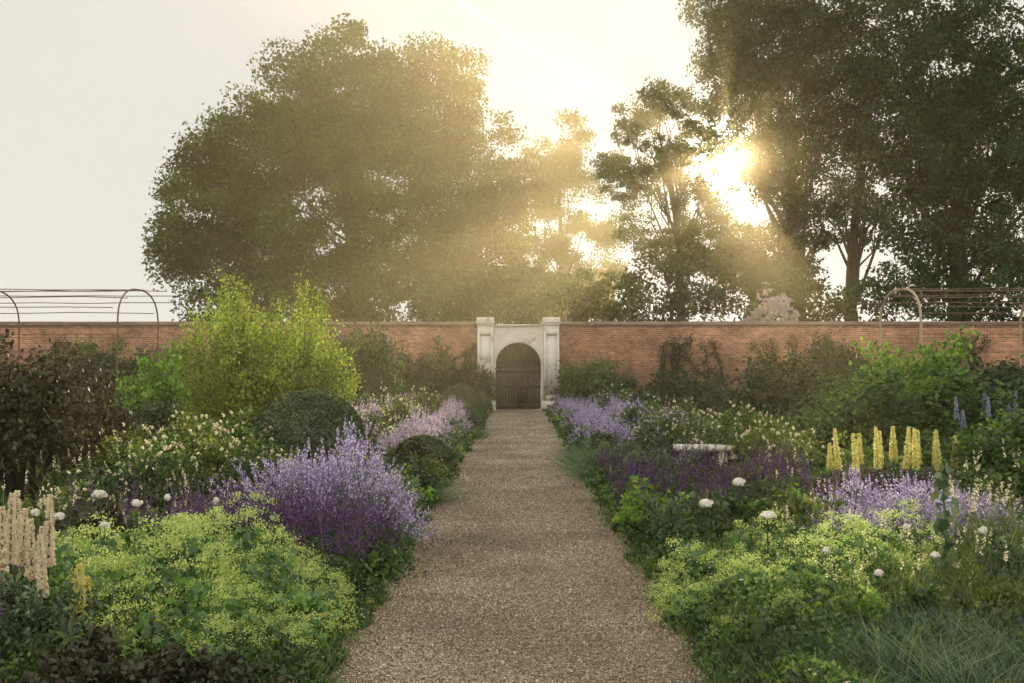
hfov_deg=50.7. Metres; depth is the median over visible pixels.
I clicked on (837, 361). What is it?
evergreen shrub
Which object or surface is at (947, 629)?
blue grass tuft
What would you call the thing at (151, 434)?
border herb
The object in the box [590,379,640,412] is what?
cream rose bush
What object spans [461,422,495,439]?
grey grass mound
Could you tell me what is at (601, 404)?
blue lavender plant
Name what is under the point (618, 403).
blue lavender plant
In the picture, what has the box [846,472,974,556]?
catmint plant
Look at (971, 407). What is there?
broad leaved shrub
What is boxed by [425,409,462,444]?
lavender plant
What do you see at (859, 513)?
catmint plant
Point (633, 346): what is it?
garden wall
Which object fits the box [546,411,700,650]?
path edging
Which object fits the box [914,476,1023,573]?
pale spire plant
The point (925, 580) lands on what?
blue grass tuft
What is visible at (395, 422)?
pale spire plant
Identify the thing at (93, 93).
sky
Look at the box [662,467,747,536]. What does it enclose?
salvia plant
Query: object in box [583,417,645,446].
blue lavender plant
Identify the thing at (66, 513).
border herb
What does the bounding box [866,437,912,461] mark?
border herb
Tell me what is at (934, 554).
white peony
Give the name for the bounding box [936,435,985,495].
yellow spire plant
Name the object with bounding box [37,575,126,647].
yellow lupin
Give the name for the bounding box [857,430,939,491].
yellow spire plant
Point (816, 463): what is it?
border herb
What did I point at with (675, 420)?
rose bush
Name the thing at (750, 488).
border herb
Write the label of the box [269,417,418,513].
catmint plant
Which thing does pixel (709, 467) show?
salvia plant
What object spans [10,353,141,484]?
smoke bush
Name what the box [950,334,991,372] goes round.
wall climber
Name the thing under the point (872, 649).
blue grass tuft
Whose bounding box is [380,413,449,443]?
lavender plant
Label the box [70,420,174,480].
cream rose bush
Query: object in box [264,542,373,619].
lady mantle
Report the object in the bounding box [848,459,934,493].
salvia plant
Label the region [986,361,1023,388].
evergreen shrub
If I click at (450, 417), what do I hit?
lavender plant
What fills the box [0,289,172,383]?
garden tunnel
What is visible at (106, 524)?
white peony
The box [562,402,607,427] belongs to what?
blue lavender plant
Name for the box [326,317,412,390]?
evergreen shrub
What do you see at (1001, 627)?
blue grass tuft
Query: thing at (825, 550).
white peony
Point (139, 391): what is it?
broad leaved shrub
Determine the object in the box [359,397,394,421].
lavender plant
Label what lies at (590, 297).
overhanging bush
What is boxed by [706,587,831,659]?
lady mantle
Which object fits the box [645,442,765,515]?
salvia plant
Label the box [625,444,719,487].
border herb
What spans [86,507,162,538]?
border herb
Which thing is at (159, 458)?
cream rose bush
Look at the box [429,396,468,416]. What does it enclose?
lavender plant
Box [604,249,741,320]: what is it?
overhanging bush
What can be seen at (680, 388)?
evergreen shrub
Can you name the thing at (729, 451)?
border herb
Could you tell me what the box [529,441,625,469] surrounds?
grey grass mound
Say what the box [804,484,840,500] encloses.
border herb
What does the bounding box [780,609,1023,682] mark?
blue grass tuft
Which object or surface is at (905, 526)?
white peony
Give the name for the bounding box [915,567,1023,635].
border herb
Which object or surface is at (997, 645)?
blue grass tuft
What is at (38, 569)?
cream lupin
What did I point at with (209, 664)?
heuchera plant
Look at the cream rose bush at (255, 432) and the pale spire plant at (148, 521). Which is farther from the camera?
the cream rose bush at (255, 432)
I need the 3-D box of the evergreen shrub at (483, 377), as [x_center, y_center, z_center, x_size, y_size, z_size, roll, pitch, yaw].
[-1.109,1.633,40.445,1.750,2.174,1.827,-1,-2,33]
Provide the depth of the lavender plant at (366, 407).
22.50 m
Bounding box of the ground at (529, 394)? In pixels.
[504,375,540,403]
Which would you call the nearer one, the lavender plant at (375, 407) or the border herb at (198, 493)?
the border herb at (198, 493)
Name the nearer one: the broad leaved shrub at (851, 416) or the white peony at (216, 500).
the white peony at (216, 500)
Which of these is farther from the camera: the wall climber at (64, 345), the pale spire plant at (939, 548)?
the wall climber at (64, 345)
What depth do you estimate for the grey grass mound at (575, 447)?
19.26 m
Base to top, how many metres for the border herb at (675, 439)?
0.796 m
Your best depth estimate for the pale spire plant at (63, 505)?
9.43 m
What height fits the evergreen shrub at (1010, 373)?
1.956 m
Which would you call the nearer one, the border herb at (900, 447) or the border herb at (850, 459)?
the border herb at (850, 459)
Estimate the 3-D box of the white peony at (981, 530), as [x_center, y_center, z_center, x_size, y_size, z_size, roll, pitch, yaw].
[3.198,1.580,7.349,0.315,0.653,0.333,0,-1,16]
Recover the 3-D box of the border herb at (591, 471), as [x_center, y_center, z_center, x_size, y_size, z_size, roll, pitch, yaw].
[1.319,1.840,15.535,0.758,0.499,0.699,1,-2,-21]
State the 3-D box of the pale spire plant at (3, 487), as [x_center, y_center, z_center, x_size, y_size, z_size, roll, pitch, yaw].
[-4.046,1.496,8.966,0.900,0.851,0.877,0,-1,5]
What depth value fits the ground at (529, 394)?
65.75 m
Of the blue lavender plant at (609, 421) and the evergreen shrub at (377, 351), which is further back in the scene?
the evergreen shrub at (377, 351)
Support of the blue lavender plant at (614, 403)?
on the flower bed soil
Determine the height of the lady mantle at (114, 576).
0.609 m
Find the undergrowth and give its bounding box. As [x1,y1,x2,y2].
[0,397,1023,682]
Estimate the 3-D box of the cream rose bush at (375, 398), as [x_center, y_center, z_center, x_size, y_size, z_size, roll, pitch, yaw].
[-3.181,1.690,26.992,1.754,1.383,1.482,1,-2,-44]
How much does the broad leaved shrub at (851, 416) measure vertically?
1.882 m
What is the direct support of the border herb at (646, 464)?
on the flower bed soil
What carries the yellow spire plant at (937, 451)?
on the flower bed soil
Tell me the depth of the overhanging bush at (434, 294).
65.39 m
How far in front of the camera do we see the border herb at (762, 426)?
19.43 m
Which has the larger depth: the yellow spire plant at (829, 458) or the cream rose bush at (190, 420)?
the cream rose bush at (190, 420)
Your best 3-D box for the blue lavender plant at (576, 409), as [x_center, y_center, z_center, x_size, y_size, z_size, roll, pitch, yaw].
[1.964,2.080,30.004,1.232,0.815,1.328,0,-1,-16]
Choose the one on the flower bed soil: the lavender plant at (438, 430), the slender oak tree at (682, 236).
the lavender plant at (438, 430)
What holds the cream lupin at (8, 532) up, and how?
on the flower bed soil
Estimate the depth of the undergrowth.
6.22 m
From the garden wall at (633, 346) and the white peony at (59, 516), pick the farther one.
the garden wall at (633, 346)
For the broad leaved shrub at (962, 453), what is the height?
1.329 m
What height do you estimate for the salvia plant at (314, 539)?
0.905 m
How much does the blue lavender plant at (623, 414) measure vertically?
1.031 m
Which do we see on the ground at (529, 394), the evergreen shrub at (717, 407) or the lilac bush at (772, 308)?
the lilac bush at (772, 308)
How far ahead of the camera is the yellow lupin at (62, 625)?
5.76 m
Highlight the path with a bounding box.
[332,407,706,682]
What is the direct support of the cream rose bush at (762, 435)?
on the flower bed soil
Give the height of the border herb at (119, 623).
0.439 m
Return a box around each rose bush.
[16,480,97,528]
[54,459,138,517]
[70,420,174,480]
[102,428,203,510]
[146,404,243,462]
[162,419,265,487]
[189,404,279,461]
[213,431,298,505]
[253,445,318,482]
[349,382,413,416]
[352,398,393,443]
[372,392,429,426]
[405,383,449,416]
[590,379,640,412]
[610,388,668,430]
[628,400,693,446]
[642,408,709,442]
[643,406,691,429]
[644,394,710,432]
[662,406,728,452]
[683,407,766,465]
[712,396,783,438]
[721,413,810,466]
[757,424,845,471]
[926,456,1023,519]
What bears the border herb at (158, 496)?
on the flower bed soil
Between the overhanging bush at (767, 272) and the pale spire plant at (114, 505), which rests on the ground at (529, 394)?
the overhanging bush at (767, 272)
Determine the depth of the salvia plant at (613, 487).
12.30 m
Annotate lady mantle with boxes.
[5,523,137,577]
[10,550,170,630]
[15,511,158,605]
[70,510,255,598]
[70,511,216,563]
[72,586,278,682]
[92,510,281,633]
[156,503,266,573]
[180,573,327,671]
[186,486,330,607]
[193,539,364,648]
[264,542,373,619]
[636,534,764,611]
[638,551,799,641]
[693,507,843,580]
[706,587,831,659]
[748,522,895,617]
[786,511,957,593]
[833,499,959,585]
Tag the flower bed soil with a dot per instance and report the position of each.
(416, 517)
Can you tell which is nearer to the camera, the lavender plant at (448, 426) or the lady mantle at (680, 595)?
the lady mantle at (680, 595)
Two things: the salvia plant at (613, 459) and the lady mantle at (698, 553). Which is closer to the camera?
the lady mantle at (698, 553)
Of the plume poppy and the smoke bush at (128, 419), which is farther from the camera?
the smoke bush at (128, 419)
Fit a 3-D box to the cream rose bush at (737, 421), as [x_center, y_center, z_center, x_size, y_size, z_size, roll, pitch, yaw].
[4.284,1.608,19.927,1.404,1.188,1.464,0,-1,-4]
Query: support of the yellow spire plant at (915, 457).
on the flower bed soil
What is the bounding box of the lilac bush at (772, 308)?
[742,288,799,320]
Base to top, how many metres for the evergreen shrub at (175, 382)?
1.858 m
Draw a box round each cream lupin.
[0,492,78,641]
[0,518,97,654]
[1,490,53,611]
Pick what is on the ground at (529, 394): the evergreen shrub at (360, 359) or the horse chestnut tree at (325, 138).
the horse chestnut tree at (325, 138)
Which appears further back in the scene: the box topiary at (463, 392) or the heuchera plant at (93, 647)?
the box topiary at (463, 392)
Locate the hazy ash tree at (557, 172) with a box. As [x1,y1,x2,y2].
[494,107,628,323]
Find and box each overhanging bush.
[168,251,406,321]
[392,258,570,395]
[538,267,659,320]
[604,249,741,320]
[682,231,829,320]
[779,264,926,320]
[878,243,1023,320]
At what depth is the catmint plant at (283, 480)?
10.36 m
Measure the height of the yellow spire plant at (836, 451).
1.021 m
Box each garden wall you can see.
[0,321,476,396]
[559,321,1023,404]
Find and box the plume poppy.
[930,463,960,590]
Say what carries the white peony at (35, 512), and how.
on the flower bed soil
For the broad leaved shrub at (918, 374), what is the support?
on the flower bed soil
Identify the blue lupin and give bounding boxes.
[945,397,990,446]
[982,389,1017,414]
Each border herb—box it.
[0,574,105,669]
[27,429,103,471]
[34,500,130,535]
[46,457,177,513]
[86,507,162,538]
[97,604,182,662]
[108,450,187,507]
[110,429,161,447]
[154,442,219,475]
[155,468,239,511]
[180,484,221,510]
[183,636,263,682]
[237,423,252,442]
[357,475,429,511]
[363,463,436,500]
[366,453,444,492]
[398,451,460,482]
[436,428,473,447]
[450,423,472,439]
[450,446,459,462]
[456,412,486,431]
[556,407,571,418]
[557,420,582,439]
[567,429,616,452]
[575,452,621,476]
[588,455,648,491]
[589,441,621,463]
[612,473,702,541]
[616,457,680,480]
[618,427,697,458]
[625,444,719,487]
[627,478,683,497]
[632,490,708,544]
[635,413,683,433]
[650,517,716,558]
[688,486,811,544]
[701,432,752,461]
[704,457,766,493]
[725,475,806,503]
[732,487,801,519]
[738,414,801,429]
[748,413,798,439]
[759,483,853,536]
[764,487,840,533]
[765,417,805,440]
[771,451,854,493]
[796,585,892,642]
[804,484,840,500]
[825,430,902,472]
[839,453,891,476]
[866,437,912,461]
[866,573,955,626]
[873,438,923,469]
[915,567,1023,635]
[962,520,1023,598]
[980,463,1023,498]
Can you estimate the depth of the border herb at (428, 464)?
14.63 m
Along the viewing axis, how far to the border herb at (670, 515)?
9.83 m
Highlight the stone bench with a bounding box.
[672,444,732,470]
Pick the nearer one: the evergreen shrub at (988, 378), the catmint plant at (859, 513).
the catmint plant at (859, 513)
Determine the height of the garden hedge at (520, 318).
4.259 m
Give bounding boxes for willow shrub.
[163,269,290,430]
[233,268,365,422]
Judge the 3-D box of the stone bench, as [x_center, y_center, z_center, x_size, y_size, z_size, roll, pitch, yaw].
[2.846,1.820,16.144,0.840,0.550,0.400,0,-1,0]
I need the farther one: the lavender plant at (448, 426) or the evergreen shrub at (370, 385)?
the evergreen shrub at (370, 385)
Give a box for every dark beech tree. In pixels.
[798,0,921,320]
[827,0,1023,320]
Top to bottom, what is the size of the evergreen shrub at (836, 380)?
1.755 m
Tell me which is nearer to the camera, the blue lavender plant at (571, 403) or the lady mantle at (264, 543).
the lady mantle at (264, 543)
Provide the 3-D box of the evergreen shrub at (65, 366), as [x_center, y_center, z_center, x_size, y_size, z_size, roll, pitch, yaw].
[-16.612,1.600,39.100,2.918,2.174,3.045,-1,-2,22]
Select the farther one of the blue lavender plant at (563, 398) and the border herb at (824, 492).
the blue lavender plant at (563, 398)
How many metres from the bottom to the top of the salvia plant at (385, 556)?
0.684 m
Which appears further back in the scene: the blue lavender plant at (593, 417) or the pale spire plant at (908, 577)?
the blue lavender plant at (593, 417)
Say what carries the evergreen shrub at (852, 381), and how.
on the flower bed soil
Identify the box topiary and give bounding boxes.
[255,388,366,468]
[403,434,451,467]
[440,384,480,407]
[455,406,485,428]
[461,398,486,419]
[476,390,492,412]
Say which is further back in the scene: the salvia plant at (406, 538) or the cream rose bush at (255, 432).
the cream rose bush at (255, 432)
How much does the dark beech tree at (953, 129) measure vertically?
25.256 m
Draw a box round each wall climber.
[48,336,95,355]
[429,334,476,377]
[650,334,695,394]
[667,337,729,386]
[748,338,800,387]
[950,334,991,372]
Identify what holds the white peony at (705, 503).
on the flower bed soil
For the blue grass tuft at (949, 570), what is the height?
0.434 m
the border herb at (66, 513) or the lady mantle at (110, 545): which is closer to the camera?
the lady mantle at (110, 545)
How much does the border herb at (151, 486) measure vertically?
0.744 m
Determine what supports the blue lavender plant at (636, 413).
on the flower bed soil
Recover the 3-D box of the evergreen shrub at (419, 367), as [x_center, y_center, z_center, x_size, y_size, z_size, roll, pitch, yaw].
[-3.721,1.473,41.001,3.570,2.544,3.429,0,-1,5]
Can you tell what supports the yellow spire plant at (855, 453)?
on the flower bed soil
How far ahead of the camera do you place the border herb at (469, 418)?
26.76 m
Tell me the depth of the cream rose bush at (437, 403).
30.80 m
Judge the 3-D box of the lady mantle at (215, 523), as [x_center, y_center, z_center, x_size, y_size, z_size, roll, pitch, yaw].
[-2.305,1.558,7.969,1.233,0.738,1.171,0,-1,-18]
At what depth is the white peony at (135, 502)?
8.56 m
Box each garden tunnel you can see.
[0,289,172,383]
[864,287,1023,366]
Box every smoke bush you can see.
[0,328,126,508]
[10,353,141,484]
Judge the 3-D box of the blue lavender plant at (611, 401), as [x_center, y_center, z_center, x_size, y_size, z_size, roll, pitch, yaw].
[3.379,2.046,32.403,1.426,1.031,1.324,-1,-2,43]
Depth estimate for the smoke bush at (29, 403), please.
12.81 m
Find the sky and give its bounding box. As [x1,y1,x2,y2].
[0,0,1023,347]
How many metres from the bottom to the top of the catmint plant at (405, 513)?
1.188 m
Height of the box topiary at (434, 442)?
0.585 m
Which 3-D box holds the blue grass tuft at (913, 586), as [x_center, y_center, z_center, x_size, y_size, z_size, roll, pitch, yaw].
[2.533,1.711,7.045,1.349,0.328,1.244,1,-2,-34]
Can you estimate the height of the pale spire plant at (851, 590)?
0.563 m
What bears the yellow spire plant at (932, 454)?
on the flower bed soil
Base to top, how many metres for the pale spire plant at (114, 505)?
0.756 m
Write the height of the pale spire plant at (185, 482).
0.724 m
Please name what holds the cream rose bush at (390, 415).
on the flower bed soil
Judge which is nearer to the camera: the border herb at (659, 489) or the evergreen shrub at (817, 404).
the border herb at (659, 489)
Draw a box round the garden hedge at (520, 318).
[496,312,540,403]
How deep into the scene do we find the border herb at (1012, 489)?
13.11 m
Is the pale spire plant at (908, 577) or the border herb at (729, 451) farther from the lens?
the border herb at (729, 451)
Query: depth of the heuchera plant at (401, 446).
15.95 m
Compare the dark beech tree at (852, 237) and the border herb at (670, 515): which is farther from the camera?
the dark beech tree at (852, 237)
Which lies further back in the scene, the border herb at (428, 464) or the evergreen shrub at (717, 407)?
the evergreen shrub at (717, 407)
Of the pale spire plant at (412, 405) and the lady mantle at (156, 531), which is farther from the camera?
the pale spire plant at (412, 405)
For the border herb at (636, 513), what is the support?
on the flower bed soil
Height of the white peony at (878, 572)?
0.485 m
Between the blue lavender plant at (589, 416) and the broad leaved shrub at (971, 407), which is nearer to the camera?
the broad leaved shrub at (971, 407)
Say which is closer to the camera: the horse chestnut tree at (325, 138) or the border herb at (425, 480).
the border herb at (425, 480)
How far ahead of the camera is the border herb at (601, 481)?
13.75 m
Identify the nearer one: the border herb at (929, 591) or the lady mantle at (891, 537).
the border herb at (929, 591)
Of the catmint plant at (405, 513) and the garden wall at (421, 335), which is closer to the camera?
the catmint plant at (405, 513)
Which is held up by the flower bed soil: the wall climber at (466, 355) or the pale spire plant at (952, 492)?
the pale spire plant at (952, 492)
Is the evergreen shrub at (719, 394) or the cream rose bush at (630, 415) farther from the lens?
the evergreen shrub at (719, 394)
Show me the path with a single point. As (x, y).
(524, 624)
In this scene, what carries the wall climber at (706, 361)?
attached to the garden wall at (633, 346)
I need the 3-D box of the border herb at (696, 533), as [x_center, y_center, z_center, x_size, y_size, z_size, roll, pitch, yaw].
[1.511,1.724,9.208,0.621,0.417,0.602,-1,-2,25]
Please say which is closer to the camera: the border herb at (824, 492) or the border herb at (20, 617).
the border herb at (20, 617)
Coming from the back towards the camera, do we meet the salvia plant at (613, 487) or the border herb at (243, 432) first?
the border herb at (243, 432)
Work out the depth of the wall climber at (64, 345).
43.28 m
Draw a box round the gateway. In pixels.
[476,317,560,409]
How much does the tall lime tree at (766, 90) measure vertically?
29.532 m
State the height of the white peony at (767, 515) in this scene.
0.685 m
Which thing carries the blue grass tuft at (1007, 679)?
on the flower bed soil
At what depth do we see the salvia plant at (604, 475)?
13.51 m
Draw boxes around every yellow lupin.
[4,562,193,671]
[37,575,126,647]
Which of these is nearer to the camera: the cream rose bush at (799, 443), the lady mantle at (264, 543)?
the lady mantle at (264, 543)
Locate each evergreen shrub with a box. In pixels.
[33,356,81,374]
[36,335,137,383]
[40,370,159,409]
[88,344,165,385]
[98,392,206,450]
[124,369,204,384]
[141,367,202,410]
[296,344,392,401]
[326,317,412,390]
[342,361,417,408]
[385,347,456,396]
[416,360,479,399]
[457,356,504,400]
[545,354,629,404]
[579,371,644,398]
[618,365,729,415]
[686,383,732,415]
[691,390,770,423]
[706,350,868,428]
[783,384,857,444]
[796,367,867,442]
[800,330,887,383]
[841,370,909,388]
[915,366,1023,390]
[944,354,1023,432]
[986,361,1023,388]
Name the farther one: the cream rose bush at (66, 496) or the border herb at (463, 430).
the border herb at (463, 430)
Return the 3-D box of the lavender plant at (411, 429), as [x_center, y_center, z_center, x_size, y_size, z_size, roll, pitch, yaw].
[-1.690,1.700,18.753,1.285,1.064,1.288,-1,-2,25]
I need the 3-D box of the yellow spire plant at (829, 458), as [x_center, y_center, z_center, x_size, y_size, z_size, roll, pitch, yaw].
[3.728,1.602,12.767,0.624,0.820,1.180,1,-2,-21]
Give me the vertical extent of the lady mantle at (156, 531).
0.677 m
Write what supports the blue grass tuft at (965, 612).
on the flower bed soil
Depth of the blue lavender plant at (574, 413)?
28.84 m
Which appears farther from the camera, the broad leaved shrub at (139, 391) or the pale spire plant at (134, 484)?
the broad leaved shrub at (139, 391)
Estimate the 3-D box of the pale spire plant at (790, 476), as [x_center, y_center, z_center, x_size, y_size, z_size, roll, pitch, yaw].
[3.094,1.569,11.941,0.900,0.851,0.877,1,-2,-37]
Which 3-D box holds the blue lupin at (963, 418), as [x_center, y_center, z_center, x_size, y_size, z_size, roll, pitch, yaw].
[6.335,1.397,14.609,1.096,1.322,1.020,1,-2,-26]
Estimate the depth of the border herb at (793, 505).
9.38 m
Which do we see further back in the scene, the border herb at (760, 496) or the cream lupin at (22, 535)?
the border herb at (760, 496)
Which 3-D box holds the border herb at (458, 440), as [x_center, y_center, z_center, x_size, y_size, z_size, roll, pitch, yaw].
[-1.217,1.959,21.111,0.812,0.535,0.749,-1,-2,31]
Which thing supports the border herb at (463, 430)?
on the flower bed soil
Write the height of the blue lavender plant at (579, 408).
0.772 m
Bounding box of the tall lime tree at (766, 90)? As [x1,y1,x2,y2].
[674,0,895,320]
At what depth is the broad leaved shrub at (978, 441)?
13.16 m
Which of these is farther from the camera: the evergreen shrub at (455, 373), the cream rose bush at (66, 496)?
the evergreen shrub at (455, 373)
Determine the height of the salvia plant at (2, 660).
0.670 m
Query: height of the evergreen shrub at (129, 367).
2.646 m
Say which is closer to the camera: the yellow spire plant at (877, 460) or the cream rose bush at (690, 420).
the yellow spire plant at (877, 460)
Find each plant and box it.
[0,590,44,681]
[0,622,126,682]
[2,470,89,563]
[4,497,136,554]
[23,529,73,577]
[28,449,111,510]
[36,485,126,523]
[62,639,242,682]
[67,474,165,529]
[88,445,161,514]
[92,481,157,533]
[110,494,209,532]
[115,486,213,540]
[142,436,222,518]
[148,469,233,517]
[151,644,299,682]
[152,471,273,540]
[161,466,264,529]
[197,439,364,527]
[201,480,319,530]
[216,475,372,550]
[265,467,390,558]
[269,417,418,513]
[272,477,413,589]
[283,504,390,600]
[293,430,440,551]
[322,487,443,573]
[332,500,434,586]
[350,403,385,450]
[351,398,381,419]
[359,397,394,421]
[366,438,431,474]
[368,395,401,421]
[368,404,431,446]
[369,421,423,457]
[372,409,456,460]
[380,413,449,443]
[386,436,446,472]
[389,405,454,437]
[396,396,436,420]
[407,391,433,416]
[416,417,461,447]
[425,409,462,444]
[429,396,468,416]
[436,401,477,430]
[436,402,470,432]
[448,402,467,421]
[552,403,577,417]
[553,392,574,405]
[559,393,598,414]
[559,399,590,417]
[559,403,593,422]
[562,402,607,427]
[564,404,610,420]
[567,403,590,413]
[567,415,619,439]
[568,415,631,444]
[571,410,605,426]
[573,409,615,427]
[573,438,662,503]
[575,433,641,490]
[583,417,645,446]
[587,445,684,518]
[590,451,693,534]
[591,392,614,412]
[601,397,638,417]
[604,394,636,411]
[604,396,641,414]
[611,398,640,419]
[611,402,648,428]
[621,401,668,424]
[633,405,676,428]
[645,429,713,482]
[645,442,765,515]
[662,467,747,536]
[668,432,742,493]
[733,441,825,498]
[738,434,796,479]
[751,502,837,545]
[754,446,827,494]
[782,497,903,541]
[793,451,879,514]
[793,479,867,566]
[796,551,912,634]
[797,465,901,530]
[799,442,844,490]
[805,433,877,481]
[812,431,902,481]
[817,515,949,600]
[818,428,869,494]
[824,433,898,494]
[838,468,929,523]
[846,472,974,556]
[847,426,934,491]
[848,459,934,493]
[849,467,994,537]
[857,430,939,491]
[864,524,986,624]
[866,425,915,484]
[876,426,926,487]
[880,428,973,492]
[896,480,1023,553]
[900,432,962,492]
[903,517,1012,592]
[908,429,995,495]
[909,483,1023,557]
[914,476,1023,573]
[928,527,1023,614]
[934,438,1023,565]
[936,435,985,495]
[947,450,1023,533]
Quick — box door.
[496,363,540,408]
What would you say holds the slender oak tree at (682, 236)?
on the ground at (529, 394)
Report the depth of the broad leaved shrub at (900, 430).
16.58 m
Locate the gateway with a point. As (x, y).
(494, 341)
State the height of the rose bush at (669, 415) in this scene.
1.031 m
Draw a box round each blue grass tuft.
[740,624,939,682]
[744,650,946,682]
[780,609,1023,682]
[791,621,955,673]
[799,597,1022,669]
[823,609,1023,682]
[835,573,980,616]
[857,623,1023,682]
[860,591,1023,662]
[874,564,986,611]
[881,565,1023,626]
[885,543,1023,598]
[885,607,1023,682]
[912,539,1022,575]
[927,632,1023,682]
[943,605,1023,655]
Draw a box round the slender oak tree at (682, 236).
[587,74,729,320]
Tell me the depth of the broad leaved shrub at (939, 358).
18.81 m
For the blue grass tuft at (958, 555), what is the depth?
8.16 m
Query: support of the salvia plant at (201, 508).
on the flower bed soil
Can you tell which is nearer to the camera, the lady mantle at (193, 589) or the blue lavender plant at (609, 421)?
the lady mantle at (193, 589)
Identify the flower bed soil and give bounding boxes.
[0,413,1023,681]
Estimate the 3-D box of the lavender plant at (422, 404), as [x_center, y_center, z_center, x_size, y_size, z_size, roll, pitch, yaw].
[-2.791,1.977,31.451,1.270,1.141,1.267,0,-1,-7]
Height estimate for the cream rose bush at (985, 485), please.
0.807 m
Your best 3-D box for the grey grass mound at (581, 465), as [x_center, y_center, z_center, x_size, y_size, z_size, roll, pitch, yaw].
[1.439,1.877,16.916,2.384,0.482,2.442,1,-2,-37]
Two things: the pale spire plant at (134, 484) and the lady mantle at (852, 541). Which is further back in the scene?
the pale spire plant at (134, 484)
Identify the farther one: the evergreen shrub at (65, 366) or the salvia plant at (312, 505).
the evergreen shrub at (65, 366)
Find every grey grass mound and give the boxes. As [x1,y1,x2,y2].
[417,477,490,505]
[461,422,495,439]
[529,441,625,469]
[531,436,637,462]
[531,446,621,477]
[553,463,601,482]
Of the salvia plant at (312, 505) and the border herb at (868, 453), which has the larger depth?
the border herb at (868, 453)
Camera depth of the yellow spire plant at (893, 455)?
12.79 m
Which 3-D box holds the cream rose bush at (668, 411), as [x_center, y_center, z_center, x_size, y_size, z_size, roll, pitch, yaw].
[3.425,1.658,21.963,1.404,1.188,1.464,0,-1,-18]
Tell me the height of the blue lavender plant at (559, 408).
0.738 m
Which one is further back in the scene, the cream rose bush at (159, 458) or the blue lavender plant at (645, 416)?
the blue lavender plant at (645, 416)
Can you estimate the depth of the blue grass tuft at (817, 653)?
5.79 m
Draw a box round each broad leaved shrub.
[110,337,191,443]
[778,358,916,451]
[830,333,974,428]
[840,358,980,454]
[880,321,984,402]
[883,357,1023,450]
[896,402,1023,497]
[948,412,1023,503]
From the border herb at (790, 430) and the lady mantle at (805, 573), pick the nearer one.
the lady mantle at (805, 573)
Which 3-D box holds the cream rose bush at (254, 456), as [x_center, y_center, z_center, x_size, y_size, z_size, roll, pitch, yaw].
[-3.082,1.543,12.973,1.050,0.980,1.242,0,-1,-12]
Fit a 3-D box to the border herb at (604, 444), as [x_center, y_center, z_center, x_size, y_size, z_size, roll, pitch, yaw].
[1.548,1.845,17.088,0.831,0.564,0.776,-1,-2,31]
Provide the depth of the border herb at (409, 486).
12.08 m
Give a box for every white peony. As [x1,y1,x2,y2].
[30,508,40,549]
[53,512,64,547]
[82,490,121,553]
[99,521,114,559]
[131,499,144,531]
[155,494,170,535]
[208,497,218,535]
[660,499,731,577]
[708,477,761,547]
[735,511,790,572]
[820,547,832,594]
[870,569,899,634]
[893,523,922,576]
[923,551,959,609]
[961,526,999,599]
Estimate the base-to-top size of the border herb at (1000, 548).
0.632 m
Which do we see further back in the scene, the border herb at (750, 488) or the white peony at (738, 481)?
the border herb at (750, 488)
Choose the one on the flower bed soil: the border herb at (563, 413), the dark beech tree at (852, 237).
the border herb at (563, 413)
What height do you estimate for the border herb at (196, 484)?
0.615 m
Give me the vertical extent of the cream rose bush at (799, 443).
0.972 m
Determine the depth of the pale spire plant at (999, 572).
7.14 m
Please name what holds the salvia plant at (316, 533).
on the flower bed soil
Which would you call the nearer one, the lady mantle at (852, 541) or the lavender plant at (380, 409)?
the lady mantle at (852, 541)
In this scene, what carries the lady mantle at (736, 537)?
on the flower bed soil
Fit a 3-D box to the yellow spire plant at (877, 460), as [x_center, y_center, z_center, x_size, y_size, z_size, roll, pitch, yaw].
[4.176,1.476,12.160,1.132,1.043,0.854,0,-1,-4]
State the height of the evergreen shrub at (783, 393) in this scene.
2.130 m
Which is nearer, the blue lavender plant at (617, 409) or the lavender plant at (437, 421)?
the lavender plant at (437, 421)
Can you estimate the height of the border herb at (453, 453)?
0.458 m
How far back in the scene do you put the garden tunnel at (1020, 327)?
34.79 m
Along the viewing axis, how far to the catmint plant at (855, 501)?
10.12 m
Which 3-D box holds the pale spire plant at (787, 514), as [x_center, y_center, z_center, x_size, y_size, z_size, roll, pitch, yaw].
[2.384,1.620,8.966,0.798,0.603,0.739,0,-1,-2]
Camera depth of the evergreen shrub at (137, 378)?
37.69 m
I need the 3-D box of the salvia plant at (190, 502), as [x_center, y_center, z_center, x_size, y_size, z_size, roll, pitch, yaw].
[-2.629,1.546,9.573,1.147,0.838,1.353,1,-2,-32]
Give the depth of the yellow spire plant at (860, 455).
12.83 m
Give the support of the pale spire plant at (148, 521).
on the flower bed soil
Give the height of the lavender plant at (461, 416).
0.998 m
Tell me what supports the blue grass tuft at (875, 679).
on the flower bed soil
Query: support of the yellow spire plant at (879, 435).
on the flower bed soil
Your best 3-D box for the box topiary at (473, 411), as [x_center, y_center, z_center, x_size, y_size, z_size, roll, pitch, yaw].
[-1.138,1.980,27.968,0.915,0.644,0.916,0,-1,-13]
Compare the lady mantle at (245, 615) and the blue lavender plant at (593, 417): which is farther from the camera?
the blue lavender plant at (593, 417)
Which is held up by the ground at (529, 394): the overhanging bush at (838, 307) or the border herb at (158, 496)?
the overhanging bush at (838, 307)
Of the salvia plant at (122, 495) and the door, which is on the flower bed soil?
the salvia plant at (122, 495)
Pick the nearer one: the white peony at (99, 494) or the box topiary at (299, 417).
the white peony at (99, 494)
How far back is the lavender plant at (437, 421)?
22.44 m
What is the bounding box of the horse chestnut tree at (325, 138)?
[140,12,547,323]
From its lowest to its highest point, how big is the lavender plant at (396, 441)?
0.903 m

